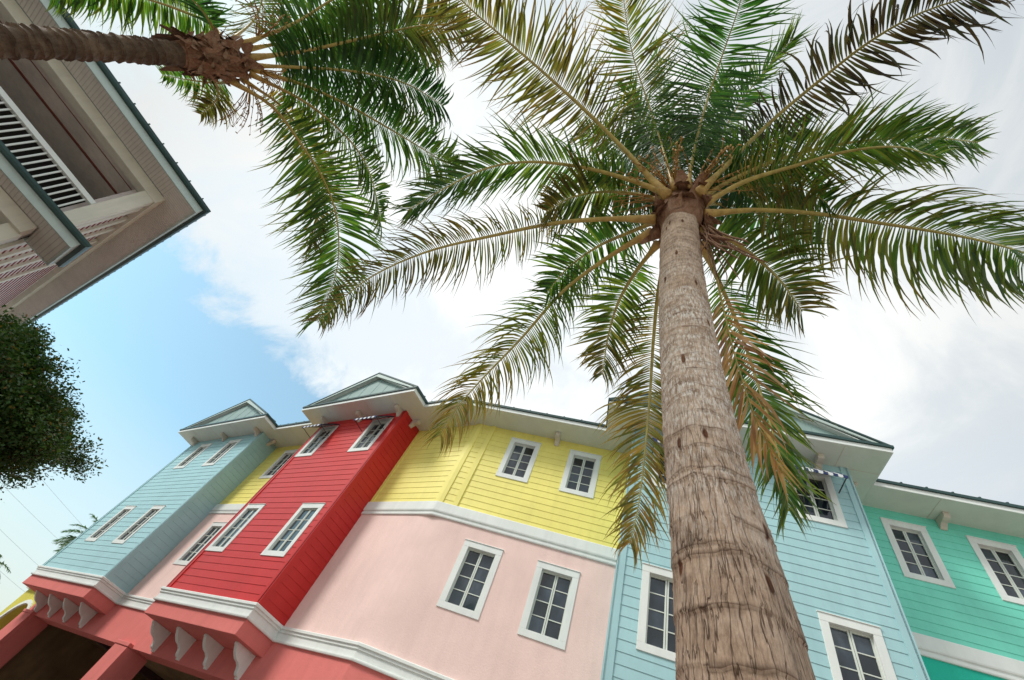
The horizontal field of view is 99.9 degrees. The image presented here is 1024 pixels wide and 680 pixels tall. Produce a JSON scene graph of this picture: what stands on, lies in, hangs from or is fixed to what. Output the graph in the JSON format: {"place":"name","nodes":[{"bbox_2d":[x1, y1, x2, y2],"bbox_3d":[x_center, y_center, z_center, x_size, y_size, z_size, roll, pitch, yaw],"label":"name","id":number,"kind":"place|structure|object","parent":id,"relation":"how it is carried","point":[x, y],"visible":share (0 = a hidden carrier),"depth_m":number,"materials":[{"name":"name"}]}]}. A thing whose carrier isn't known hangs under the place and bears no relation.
{"place":"outdoors","nodes":[
{"label":"outdoors","id":0,"kind":"place"},
{"bbox_2d":[0,0,1023,611],"label":"sky","id":1,"kind":"structure","parent":0,"point":[196,327],"materials":[{"name":"white"}]},
{"label":"pavement","id":2,"kind":"structure","parent":0,"visible":0},
{"bbox_2d":[0,554,10,576],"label":"palm tree","id":3,"kind":"object","parent":2,"relation":"on","point":[5,566],"visible":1,"depth_m":22.87,"materials":[{"name":"green plant"}]},
{"bbox_2d":[0,586,35,629],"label":"annex","id":4,"kind":"object","parent":2,"relation":"on","point":[14,609],"visible":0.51,"depth_m":14.54,"materials":[{"name":"paint"}]},
{"bbox_2d":[0,304,107,499],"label":"tree","id":5,"kind":"object","parent":2,"relation":"on","point":[38,413],"visible":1,"depth_m":7.45,"materials":[{"name":"green plant"}]},
{"bbox_2d":[52,514,97,554],"bbox_3d":[-26.442,13.989,23.554,3.171,8.487,3.276,20,-53,8],"label":"palm tree","id":6,"kind":"object","parent":2,"relation":"on","point":[68,539],"visible":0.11,"depth_m":25.49,"materials":[{"name":"green plant"}]},
{"bbox_2d":[0,0,210,325],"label":"porch house","id":7,"kind":"structure","parent":2,"relation":"on","point":[96,185],"depth_m":9.42,"materials":[{"name":"beige wood"}]},
{"bbox_2d":[0,565,453,679],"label":"arcade","id":8,"kind":"object","parent":2,"relation":"on","point":[72,625],"visible":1,"depth_m":9.76,"materials":[{"name":"pink paint"}]},
{"bbox_2d":[43,399,287,593],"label":"townhouse","id":9,"kind":"structure","parent":8,"relation":"on","point":[129,543],"depth_m":14.85,"materials":[{"name":"blue wood"}]},
{"bbox_2d":[84,505,136,541],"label":"window","id":10,"kind":"structure","parent":9,"relation":"in","point":[109,524],"depth_m":14.96,"materials":[{"name":"white glass"}]},
{"bbox_2d":[111,505,165,543],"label":"window","id":11,"kind":"structure","parent":9,"relation":"in","point":[121,539],"depth_m":13.95,"materials":[{"name":"white glass"}]},
{"bbox_2d":[173,443,212,468],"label":"window","id":12,"kind":"structure","parent":9,"relation":"in","point":[198,451],"depth_m":17.42,"materials":[{"name":"white glass"}]},
{"bbox_2d":[201,439,241,465],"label":"window","id":13,"kind":"structure","parent":9,"relation":"in","point":[217,456],"depth_m":16.40,"materials":[{"name":"white glass"}]},
{"bbox_2d":[128,421,316,598],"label":"townhouse","id":14,"kind":"structure","parent":8,"relation":"on","point":[185,551],"depth_m":13.89,"materials":[{"name":"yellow paint"}]},
{"bbox_2d":[173,522,227,565],"bbox_3d":[-9.309,6.117,12.925,0.860,1.406,0.125,-12,-63,28],"label":"window","id":15,"kind":"structure","parent":14,"relation":"in","point":[205,538],"depth_m":12.95,"materials":[{"name":"white glass"}]},
{"bbox_2d":[258,449,297,478],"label":"window","id":16,"kind":"structure","parent":14,"relation":"in","point":[287,454],"depth_m":15.43,"materials":[{"name":"white glass"}]},
{"bbox_2d":[166,372,436,625],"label":"townhouse","id":17,"kind":"structure","parent":8,"relation":"on","point":[272,546],"depth_m":11.08,"materials":[{"name":"red wood"}]},
{"bbox_2d":[205,504,265,551],"bbox_3d":[-7.191,4.909,11.258,0.820,1.406,0.125,-12,-63,28],"label":"window","id":18,"kind":"structure","parent":17,"relation":"in","point":[241,521],"depth_m":11.26,"materials":[{"name":"white glass"}]},
{"bbox_2d":[260,503,325,556],"bbox_3d":[-5.100,4.451,10.108,0.880,1.406,0.125,-12,-63,28],"label":"window","id":19,"kind":"structure","parent":17,"relation":"in","point":[294,528],"depth_m":10.10,"materials":[{"name":"white glass"}]},
{"bbox_2d":[295,425,338,456],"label":"window","id":20,"kind":"structure","parent":17,"relation":"in","point":[321,436],"depth_m":13.72,"materials":[{"name":"white glass"}]},
{"bbox_2d":[347,417,392,451],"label":"window","id":21,"kind":"structure","parent":17,"relation":"in","point":[373,431],"depth_m":12.58,"materials":[{"name":"white glass"}]},
{"bbox_2d":[285,396,629,679],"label":"townhouse","id":22,"kind":"structure","parent":8,"relation":"on","point":[487,553],"depth_m":9.01,"materials":[{"name":"pink paint"}]},
{"bbox_2d":[436,538,503,619],"bbox_3d":[-0.801,4.750,8.584,0.880,1.406,0.155,8,-55,17],"label":"window","id":23,"kind":"structure","parent":22,"relation":"in","point":[466,589],"depth_m":8.56,"materials":[{"name":"white glass"}]},
{"bbox_2d":[495,437,541,482],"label":"window","id":24,"kind":"structure","parent":22,"relation":"in","point":[517,463],"depth_m":11.04,"materials":[{"name":"white glass"}]},
{"bbox_2d":[517,560,580,650],"bbox_3d":[0.724,4.962,8.114,0.880,1.406,0.155,8,-55,17],"label":"window","id":25,"kind":"structure","parent":22,"relation":"in","point":[546,617],"depth_m":8.08,"materials":[{"name":"white glass"}]},
{"bbox_2d":[559,449,601,498],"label":"window","id":26,"kind":"structure","parent":22,"relation":"in","point":[580,475],"depth_m":10.58,"materials":[{"name":"white glass"}]},
{"bbox_2d":[600,387,929,679],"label":"townhouse","id":27,"kind":"structure","parent":8,"relation":"on","point":[850,612],"depth_m":7.38,"materials":[{"name":"blue wood"}]},
{"bbox_2d":[636,562,675,661],"bbox_3d":[2.535,4.467,7.053,0.880,1.406,0.155,8,-55,17],"label":"window","id":28,"kind":"structure","parent":27,"relation":"in","point":[656,627],"depth_m":7.04,"materials":[{"name":"white glass"}]},
{"bbox_2d":[651,441,666,488],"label":"window","id":29,"kind":"structure","parent":27,"relation":"in","point":[660,444],"depth_m":9.37,"materials":[{"name":"white glass"}]},
{"bbox_2d":[787,469,847,528],"bbox_3d":[6.094,3.165,8.718,0.870,1.316,0.155,8,-55,17],"label":"window","id":30,"kind":"structure","parent":27,"relation":"in","point":[833,513],"depth_m":8.59,"materials":[{"name":"white glass"}]},
{"bbox_2d":[816,610,896,679],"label":"window","id":31,"kind":"structure","parent":27,"relation":"in","point":[856,650],"depth_m":6.49,"materials":[{"name":"white glass"}]},
{"bbox_2d":[861,479,1023,679],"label":"townhouse","id":32,"kind":"structure","parent":8,"relation":"on","point":[954,562],"depth_m":8.26,"materials":[{"name":"teal wood"}]},
{"bbox_2d":[879,517,955,588],"bbox_3d":[8.097,4.273,8.662,0.810,1.316,0.155,8,-55,17],"label":"window","id":33,"kind":"structure","parent":32,"relation":"in","point":[916,554],"depth_m":8.64,"materials":[{"name":"white glass"}]},
{"bbox_2d":[965,535,1023,604],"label":"window","id":34,"kind":"structure","parent":32,"relation":"in","point":[1003,563],"depth_m":8.35,"materials":[{"name":"white glass"}]},
{"bbox_2d":[0,0,473,336],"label":"palm tree","id":35,"kind":"object","parent":2,"relation":"on","point":[212,56],"visible":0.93,"depth_m":6.14,"materials":[{"name":"green plant"}]},
{"bbox_2d":[297,0,1023,679],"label":"palm tree","id":36,"kind":"object","parent":2,"relation":"on","point":[735,616],"visible":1,"depth_m":3.98,"materials":[{"name":"green plant"}]}
]}

